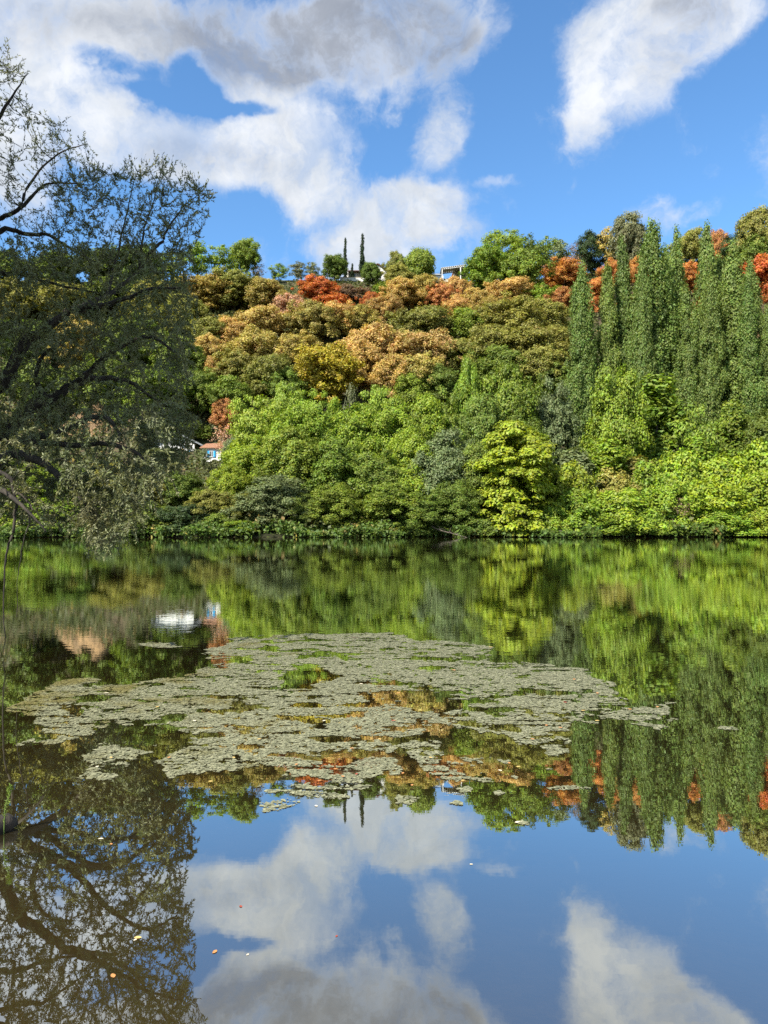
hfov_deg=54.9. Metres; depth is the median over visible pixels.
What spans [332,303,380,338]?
deciduous tree
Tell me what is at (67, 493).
bankside tree
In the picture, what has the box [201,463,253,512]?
bankside tree
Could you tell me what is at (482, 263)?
deciduous tree
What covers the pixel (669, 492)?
shrub
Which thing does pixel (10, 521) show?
shrub
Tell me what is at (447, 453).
bankside tree
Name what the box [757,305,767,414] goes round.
poplar tree
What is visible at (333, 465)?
bankside tree
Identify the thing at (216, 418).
deciduous tree
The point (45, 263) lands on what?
deciduous tree
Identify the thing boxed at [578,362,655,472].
bankside tree
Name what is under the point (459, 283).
deciduous tree
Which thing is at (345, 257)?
cypress tree
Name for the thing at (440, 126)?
sky
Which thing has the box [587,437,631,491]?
shrub
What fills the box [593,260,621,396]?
poplar tree
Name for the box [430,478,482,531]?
bankside tree
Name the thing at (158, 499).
bankside tree
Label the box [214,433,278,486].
bankside tree
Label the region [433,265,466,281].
pergola house
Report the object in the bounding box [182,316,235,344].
deciduous tree
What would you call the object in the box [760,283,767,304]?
deciduous tree
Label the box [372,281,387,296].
shrub
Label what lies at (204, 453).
deciduous tree
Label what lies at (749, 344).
poplar tree
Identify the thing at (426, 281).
deciduous tree
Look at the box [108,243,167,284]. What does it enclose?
deciduous tree
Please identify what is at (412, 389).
deciduous tree
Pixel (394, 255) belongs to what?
deciduous tree
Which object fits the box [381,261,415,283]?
deciduous tree
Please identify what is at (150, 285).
deciduous tree
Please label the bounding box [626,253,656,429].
poplar tree
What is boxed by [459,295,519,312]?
deciduous tree
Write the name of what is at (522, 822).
weed raft
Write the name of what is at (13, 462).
bankside tree
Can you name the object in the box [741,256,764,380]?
poplar tree
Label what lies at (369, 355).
deciduous tree
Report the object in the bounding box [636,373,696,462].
ivy clad tree
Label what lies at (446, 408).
bankside tree
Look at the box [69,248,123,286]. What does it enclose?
deciduous tree
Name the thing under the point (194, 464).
undergrowth
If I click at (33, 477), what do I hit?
bankside tree
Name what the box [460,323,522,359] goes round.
deciduous tree
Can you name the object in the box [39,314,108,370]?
deciduous tree
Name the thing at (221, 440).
leafless tree
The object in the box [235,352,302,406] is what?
deciduous tree
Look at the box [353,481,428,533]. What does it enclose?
bankside tree
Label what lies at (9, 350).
deciduous tree
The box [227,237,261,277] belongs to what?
deciduous tree
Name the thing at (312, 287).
deciduous tree
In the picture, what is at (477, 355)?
deciduous tree
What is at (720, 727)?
weed raft
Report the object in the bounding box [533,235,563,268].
deciduous tree
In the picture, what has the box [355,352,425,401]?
deciduous tree
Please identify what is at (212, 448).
cottage
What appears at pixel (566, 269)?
deciduous tree
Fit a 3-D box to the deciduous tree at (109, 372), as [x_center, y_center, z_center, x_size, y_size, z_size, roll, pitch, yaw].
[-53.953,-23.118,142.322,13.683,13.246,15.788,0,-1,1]
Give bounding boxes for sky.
[0,0,767,281]
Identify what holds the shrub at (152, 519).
on the ground
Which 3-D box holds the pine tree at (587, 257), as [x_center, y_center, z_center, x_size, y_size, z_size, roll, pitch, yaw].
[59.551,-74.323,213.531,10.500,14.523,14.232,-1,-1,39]
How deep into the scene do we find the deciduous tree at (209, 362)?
149.04 m
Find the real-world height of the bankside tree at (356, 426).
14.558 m
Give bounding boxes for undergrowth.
[0,266,767,535]
[0,504,765,537]
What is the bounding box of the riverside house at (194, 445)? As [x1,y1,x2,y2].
[158,433,202,450]
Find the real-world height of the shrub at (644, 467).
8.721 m
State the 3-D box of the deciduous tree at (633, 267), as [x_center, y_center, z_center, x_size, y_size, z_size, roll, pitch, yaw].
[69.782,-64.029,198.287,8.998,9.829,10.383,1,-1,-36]
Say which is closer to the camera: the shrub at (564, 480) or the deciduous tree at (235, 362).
the shrub at (564, 480)
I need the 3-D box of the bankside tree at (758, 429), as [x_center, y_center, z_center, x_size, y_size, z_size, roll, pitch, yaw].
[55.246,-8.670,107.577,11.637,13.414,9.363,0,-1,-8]
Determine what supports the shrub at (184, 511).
on the ground
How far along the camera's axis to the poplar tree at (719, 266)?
132.01 m
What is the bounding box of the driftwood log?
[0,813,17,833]
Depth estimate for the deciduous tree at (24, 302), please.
183.94 m
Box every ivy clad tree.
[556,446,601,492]
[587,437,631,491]
[624,454,662,495]
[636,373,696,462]
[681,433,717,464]
[714,399,750,458]
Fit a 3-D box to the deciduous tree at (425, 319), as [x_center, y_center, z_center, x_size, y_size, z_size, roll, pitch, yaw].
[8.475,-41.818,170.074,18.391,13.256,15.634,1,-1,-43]
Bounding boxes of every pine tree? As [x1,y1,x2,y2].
[574,229,606,276]
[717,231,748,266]
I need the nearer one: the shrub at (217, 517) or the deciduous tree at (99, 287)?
the shrub at (217, 517)
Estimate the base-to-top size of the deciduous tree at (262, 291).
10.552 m
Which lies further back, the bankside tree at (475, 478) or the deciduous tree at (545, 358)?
the deciduous tree at (545, 358)
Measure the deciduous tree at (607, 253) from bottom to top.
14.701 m
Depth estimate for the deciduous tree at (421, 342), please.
154.25 m
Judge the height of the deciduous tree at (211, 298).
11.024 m
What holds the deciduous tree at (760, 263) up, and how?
on the ground
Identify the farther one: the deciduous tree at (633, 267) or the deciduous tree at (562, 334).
the deciduous tree at (633, 267)
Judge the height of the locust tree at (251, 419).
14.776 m
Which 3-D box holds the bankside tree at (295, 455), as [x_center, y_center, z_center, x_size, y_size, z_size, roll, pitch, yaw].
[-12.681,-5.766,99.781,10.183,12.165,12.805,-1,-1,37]
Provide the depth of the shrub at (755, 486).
92.26 m
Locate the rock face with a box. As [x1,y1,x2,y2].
[59,402,114,436]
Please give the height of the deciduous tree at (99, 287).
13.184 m
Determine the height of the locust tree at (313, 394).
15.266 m
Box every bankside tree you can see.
[0,458,26,494]
[7,464,74,499]
[34,468,113,501]
[65,462,142,500]
[132,478,176,505]
[158,470,205,505]
[182,488,230,518]
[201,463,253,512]
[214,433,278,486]
[218,473,310,526]
[221,491,256,519]
[250,425,322,491]
[264,403,321,492]
[284,492,325,526]
[299,436,378,497]
[300,398,344,490]
[306,482,367,528]
[329,401,390,496]
[344,447,406,510]
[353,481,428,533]
[365,395,423,452]
[383,430,437,497]
[393,491,456,535]
[407,392,454,445]
[407,426,480,495]
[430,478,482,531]
[433,384,465,441]
[451,441,497,511]
[453,355,482,431]
[455,392,505,484]
[476,360,543,483]
[506,412,551,500]
[534,375,584,466]
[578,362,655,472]
[722,407,767,458]
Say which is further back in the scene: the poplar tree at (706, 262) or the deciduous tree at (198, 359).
the deciduous tree at (198, 359)
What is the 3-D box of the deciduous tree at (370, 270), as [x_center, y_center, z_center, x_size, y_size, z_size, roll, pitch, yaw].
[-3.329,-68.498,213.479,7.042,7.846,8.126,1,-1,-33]
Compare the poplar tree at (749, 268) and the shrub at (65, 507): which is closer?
the shrub at (65, 507)
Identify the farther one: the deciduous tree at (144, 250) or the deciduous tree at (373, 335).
the deciduous tree at (144, 250)
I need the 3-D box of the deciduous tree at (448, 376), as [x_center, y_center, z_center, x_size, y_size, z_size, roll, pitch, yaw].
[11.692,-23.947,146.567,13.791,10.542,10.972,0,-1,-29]
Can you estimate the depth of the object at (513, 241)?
210.03 m
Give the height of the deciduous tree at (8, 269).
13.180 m
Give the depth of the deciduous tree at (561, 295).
191.35 m
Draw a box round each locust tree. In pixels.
[217,394,283,469]
[259,380,309,434]
[295,388,341,428]
[345,384,391,420]
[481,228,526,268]
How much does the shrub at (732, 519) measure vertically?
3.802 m
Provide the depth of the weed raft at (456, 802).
4.49 m
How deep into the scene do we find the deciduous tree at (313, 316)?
168.12 m
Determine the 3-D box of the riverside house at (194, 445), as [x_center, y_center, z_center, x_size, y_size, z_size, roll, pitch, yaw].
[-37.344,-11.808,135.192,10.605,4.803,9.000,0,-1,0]
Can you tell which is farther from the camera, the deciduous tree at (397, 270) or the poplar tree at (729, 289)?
the deciduous tree at (397, 270)
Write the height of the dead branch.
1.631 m
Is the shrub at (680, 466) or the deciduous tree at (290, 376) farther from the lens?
the deciduous tree at (290, 376)
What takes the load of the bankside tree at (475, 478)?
on the ground
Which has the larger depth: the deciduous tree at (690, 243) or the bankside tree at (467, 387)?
the deciduous tree at (690, 243)
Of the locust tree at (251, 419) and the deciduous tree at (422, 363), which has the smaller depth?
the locust tree at (251, 419)
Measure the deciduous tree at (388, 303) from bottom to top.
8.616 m
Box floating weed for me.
[6,632,676,798]
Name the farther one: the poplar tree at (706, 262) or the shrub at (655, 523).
the poplar tree at (706, 262)
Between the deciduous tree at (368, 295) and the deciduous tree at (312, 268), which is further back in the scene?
the deciduous tree at (312, 268)
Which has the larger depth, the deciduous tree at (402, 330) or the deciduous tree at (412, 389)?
the deciduous tree at (402, 330)
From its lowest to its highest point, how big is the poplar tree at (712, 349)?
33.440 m
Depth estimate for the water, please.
4.60 m
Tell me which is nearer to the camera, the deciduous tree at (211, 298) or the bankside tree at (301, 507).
the bankside tree at (301, 507)
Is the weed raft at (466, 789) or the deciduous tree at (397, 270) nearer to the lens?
the weed raft at (466, 789)
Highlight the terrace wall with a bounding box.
[340,277,362,281]
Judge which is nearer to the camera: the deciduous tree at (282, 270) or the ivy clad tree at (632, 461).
the ivy clad tree at (632, 461)
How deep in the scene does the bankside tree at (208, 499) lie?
93.30 m
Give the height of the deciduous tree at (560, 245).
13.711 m
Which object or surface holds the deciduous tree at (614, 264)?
on the ground
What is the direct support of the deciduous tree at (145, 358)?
on the ground
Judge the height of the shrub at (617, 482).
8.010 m
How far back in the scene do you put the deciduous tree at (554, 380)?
144.50 m
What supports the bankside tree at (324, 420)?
on the ground
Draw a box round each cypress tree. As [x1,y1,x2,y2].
[343,238,347,276]
[350,264,354,276]
[359,234,365,276]
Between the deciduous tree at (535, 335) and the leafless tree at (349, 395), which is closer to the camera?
the leafless tree at (349, 395)
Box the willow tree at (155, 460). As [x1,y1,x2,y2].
[0,37,217,654]
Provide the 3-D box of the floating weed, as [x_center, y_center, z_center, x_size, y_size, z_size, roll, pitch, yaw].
[-0.371,1.815,8.011,6.287,0.008,6.933,0,-1,0]
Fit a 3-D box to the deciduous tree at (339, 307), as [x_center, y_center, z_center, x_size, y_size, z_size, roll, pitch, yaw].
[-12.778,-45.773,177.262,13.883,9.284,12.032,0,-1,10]
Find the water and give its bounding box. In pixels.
[0,537,767,1023]
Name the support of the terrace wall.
on the ground
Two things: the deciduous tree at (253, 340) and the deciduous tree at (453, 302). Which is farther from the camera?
the deciduous tree at (453, 302)
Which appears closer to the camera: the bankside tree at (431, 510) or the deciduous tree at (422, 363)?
the bankside tree at (431, 510)
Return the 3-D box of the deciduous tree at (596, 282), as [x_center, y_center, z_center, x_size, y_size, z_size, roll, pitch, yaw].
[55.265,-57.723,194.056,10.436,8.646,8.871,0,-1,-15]
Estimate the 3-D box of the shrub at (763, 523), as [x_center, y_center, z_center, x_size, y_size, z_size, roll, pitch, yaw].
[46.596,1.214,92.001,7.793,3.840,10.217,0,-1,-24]
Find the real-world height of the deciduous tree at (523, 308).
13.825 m
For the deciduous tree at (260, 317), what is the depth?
167.15 m
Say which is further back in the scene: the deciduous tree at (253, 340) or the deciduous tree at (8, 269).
the deciduous tree at (8, 269)
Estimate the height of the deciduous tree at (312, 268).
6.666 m
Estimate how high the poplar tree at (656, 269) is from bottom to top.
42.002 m
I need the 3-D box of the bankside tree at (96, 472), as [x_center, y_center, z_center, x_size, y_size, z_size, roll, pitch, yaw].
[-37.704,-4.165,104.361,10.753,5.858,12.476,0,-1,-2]
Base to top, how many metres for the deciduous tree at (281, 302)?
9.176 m
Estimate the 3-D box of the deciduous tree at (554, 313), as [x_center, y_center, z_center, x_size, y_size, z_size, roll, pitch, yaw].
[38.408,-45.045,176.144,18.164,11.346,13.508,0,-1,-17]
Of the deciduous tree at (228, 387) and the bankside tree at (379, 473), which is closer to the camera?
the bankside tree at (379, 473)
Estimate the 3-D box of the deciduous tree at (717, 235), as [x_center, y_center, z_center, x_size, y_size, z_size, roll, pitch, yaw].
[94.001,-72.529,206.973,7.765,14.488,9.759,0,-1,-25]
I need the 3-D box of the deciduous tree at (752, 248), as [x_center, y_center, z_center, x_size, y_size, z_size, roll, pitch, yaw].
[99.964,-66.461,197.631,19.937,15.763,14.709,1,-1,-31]
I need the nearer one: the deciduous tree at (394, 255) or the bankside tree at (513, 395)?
the bankside tree at (513, 395)
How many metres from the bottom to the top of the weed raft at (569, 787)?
0.006 m
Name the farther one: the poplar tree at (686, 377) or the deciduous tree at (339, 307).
the deciduous tree at (339, 307)
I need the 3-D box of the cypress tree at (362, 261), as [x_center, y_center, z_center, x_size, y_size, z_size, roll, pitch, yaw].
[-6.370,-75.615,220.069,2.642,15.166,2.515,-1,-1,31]
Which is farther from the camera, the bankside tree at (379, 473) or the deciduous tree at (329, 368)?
the deciduous tree at (329, 368)
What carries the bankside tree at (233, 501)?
on the ground
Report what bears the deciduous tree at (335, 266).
on the ground
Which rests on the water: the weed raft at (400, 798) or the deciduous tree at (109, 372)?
the weed raft at (400, 798)
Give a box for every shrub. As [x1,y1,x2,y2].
[0,494,56,527]
[39,500,99,528]
[126,500,174,530]
[151,502,210,531]
[171,419,215,438]
[189,512,234,530]
[221,435,235,465]
[223,519,262,532]
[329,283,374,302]
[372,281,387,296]
[461,514,506,535]
[533,459,601,515]
[538,500,581,531]
[558,487,622,533]
[584,467,649,501]
[586,513,637,535]
[592,487,667,532]
[624,481,705,530]
[628,457,673,504]
[633,510,676,534]
[650,446,713,510]
[679,478,757,530]
[695,452,760,508]
[696,507,762,535]
[719,470,767,530]
[730,437,767,474]
[744,506,767,535]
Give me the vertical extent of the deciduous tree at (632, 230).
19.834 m
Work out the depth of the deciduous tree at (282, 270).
214.76 m
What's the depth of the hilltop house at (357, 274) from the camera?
219.28 m
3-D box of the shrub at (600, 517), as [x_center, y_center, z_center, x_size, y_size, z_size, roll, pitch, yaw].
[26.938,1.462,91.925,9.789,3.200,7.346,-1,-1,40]
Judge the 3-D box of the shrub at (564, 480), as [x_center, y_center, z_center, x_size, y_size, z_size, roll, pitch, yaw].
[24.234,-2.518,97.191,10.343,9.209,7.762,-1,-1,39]
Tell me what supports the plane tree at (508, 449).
on the ground
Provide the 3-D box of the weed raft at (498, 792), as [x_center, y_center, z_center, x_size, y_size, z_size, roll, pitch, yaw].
[0.723,1.767,4.659,0.078,0.005,0.071,1,-1,-41]
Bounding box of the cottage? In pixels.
[200,443,222,461]
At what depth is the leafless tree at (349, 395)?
116.40 m
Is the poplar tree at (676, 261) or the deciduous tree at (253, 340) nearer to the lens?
the poplar tree at (676, 261)
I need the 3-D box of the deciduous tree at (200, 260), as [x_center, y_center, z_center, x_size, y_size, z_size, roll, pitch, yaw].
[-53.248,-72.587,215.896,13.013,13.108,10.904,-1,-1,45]
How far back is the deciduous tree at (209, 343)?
157.72 m
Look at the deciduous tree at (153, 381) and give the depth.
131.57 m
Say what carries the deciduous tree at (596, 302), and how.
on the ground
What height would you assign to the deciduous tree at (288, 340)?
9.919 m
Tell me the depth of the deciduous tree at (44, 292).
181.08 m
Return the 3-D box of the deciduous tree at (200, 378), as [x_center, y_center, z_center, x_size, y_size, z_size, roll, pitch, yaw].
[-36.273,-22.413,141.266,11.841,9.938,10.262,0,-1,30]
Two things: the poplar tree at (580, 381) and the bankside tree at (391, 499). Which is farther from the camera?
the poplar tree at (580, 381)
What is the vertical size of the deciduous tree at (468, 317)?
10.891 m
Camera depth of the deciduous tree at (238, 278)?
188.85 m
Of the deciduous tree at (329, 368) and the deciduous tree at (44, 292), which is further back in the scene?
the deciduous tree at (44, 292)
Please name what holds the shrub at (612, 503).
on the ground
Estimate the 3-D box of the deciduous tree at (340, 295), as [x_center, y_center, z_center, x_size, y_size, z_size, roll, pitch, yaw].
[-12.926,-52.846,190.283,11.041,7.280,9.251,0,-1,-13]
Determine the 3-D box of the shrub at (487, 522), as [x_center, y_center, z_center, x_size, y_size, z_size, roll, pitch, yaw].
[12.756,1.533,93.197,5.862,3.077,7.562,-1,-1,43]
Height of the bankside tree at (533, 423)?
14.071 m
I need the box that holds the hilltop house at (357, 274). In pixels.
[347,263,385,281]
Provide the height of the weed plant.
0.277 m
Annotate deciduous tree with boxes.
[0,247,33,279]
[0,276,50,320]
[0,318,61,363]
[0,357,81,429]
[19,250,87,286]
[25,280,97,321]
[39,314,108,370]
[56,351,130,412]
[66,276,140,319]
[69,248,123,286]
[93,312,168,369]
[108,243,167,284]
[110,363,194,429]
[118,274,191,325]
[144,293,219,336]
[148,249,189,280]
[148,334,206,378]
[177,366,218,417]
[179,271,239,312]
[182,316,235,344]
[184,240,215,275]
[189,332,226,360]
[195,448,211,466]
[200,316,249,349]
[201,266,256,313]
[202,355,227,381]
[204,374,254,414]
[207,244,236,271]
[208,398,244,432]
[210,347,260,388]
[218,303,296,340]
[218,323,306,361]
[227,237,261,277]
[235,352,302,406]
[238,276,288,310]
[260,366,310,406]
[267,263,288,281]
[269,292,311,319]
[276,329,323,365]
[279,298,341,343]
[286,260,309,278]
[290,274,341,305]
[293,339,365,412]
[305,261,319,277]
[317,291,353,305]
[320,253,348,281]
[325,300,354,338]
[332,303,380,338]
[335,321,405,359]
[348,346,386,392]
[354,291,381,312]
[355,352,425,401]
[360,261,381,286]
[365,291,403,323]
[379,276,428,310]
[381,250,406,274]
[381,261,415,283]
[384,304,464,338]
[387,328,418,356]
[391,350,444,401]
[393,372,437,410]
[396,246,435,280]
[400,327,465,368]
[407,273,442,306]
[416,363,459,402]
[424,282,461,307]
[438,275,473,295]
[440,338,479,379]
[441,293,478,316]
[444,306,486,340]
[449,286,491,308]
[450,342,487,374]
[457,240,513,292]
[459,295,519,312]
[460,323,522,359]
[468,344,530,393]
[473,289,550,329]
[482,248,557,295]
[483,275,542,300]
[504,318,571,358]
[511,343,568,392]
[512,232,554,256]
[520,282,561,299]
[525,297,570,328]
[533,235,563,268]
[534,361,573,402]
[540,256,586,288]
[542,239,572,267]
[543,285,572,310]
[548,323,573,360]
[583,277,613,301]
[589,295,599,314]
[595,257,630,285]
[596,226,614,262]
[606,210,646,263]
[629,255,648,285]
[666,226,711,269]
[672,402,729,460]
[683,260,698,293]
[699,242,729,270]
[710,229,731,267]
[726,204,767,253]
[730,233,767,279]
[740,253,767,295]
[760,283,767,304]
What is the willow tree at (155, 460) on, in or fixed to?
on the ground
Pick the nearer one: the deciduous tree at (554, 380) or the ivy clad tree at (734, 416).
the ivy clad tree at (734, 416)
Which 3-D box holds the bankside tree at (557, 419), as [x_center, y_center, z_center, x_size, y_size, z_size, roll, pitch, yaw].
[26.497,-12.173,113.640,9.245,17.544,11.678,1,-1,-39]
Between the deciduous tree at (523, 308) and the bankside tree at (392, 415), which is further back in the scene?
the deciduous tree at (523, 308)
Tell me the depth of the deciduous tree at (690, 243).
204.61 m
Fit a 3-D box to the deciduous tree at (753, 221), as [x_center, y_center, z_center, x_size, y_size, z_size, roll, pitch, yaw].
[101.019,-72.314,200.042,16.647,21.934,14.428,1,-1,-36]
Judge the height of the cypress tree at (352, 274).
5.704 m
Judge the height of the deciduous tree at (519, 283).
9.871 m
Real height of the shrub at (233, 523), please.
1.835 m
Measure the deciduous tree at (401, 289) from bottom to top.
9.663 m
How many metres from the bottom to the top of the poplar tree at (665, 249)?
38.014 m
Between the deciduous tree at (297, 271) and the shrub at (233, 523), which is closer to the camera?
the shrub at (233, 523)
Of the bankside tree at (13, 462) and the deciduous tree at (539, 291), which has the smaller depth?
the bankside tree at (13, 462)
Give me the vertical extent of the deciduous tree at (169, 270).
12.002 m
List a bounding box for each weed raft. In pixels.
[259,798,299,811]
[395,794,419,803]
[450,800,462,804]
[457,786,472,792]
[493,790,504,794]
[518,819,528,824]
[547,785,589,789]
[718,726,738,729]
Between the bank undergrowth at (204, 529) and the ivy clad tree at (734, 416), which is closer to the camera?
the bank undergrowth at (204, 529)
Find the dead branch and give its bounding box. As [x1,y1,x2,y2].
[431,526,463,536]
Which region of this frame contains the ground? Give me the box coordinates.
[0,264,767,1023]
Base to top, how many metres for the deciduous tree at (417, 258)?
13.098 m
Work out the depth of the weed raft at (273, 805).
4.45 m
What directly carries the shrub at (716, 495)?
on the ground
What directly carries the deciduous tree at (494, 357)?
on the ground
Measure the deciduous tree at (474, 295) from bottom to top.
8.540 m
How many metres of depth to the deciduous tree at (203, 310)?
170.49 m
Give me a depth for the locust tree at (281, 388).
113.00 m
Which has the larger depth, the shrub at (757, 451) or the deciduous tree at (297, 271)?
the deciduous tree at (297, 271)
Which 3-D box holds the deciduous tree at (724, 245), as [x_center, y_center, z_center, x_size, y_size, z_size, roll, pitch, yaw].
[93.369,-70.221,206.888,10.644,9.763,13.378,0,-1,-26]
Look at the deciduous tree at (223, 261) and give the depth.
216.45 m
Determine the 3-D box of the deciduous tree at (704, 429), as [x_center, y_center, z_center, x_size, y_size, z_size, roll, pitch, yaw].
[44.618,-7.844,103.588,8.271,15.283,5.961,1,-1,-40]
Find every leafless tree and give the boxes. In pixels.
[211,426,230,455]
[248,264,266,277]
[340,382,359,411]
[564,242,581,259]
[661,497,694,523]
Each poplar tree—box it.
[564,258,597,455]
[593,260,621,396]
[613,234,632,379]
[625,217,683,450]
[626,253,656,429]
[660,242,672,330]
[666,223,687,453]
[671,283,703,451]
[692,219,723,418]
[694,274,727,439]
[713,252,725,324]
[714,240,755,441]
[735,272,767,423]
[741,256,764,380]
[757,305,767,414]
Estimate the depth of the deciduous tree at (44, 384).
137.86 m
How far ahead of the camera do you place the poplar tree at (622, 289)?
127.20 m
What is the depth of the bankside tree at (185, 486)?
98.48 m
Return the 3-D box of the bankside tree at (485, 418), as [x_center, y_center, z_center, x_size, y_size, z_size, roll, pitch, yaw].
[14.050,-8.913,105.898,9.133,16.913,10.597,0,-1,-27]
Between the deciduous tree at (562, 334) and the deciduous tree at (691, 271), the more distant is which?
the deciduous tree at (691, 271)
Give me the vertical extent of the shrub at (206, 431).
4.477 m
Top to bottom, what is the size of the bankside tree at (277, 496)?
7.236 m
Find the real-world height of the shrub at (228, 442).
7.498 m
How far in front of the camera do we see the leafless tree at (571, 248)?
214.57 m
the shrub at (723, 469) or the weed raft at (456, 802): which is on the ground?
the shrub at (723, 469)
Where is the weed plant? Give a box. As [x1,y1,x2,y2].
[2,783,12,833]
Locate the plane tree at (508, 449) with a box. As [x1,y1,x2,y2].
[460,419,566,536]
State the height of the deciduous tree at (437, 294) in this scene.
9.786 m
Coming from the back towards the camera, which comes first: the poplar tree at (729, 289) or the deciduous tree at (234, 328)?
the deciduous tree at (234, 328)
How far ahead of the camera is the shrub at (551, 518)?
90.41 m
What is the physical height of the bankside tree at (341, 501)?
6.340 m
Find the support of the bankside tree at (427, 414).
on the ground
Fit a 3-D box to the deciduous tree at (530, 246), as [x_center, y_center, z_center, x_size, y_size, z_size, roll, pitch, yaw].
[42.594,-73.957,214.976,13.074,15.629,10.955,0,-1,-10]
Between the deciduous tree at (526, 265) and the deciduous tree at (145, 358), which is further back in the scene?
the deciduous tree at (526, 265)
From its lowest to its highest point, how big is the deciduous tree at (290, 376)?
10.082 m
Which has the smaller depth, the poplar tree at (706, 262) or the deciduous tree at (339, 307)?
the poplar tree at (706, 262)
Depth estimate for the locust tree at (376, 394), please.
112.68 m
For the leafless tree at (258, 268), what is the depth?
214.81 m
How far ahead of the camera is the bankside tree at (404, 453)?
97.79 m
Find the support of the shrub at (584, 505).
on the ground

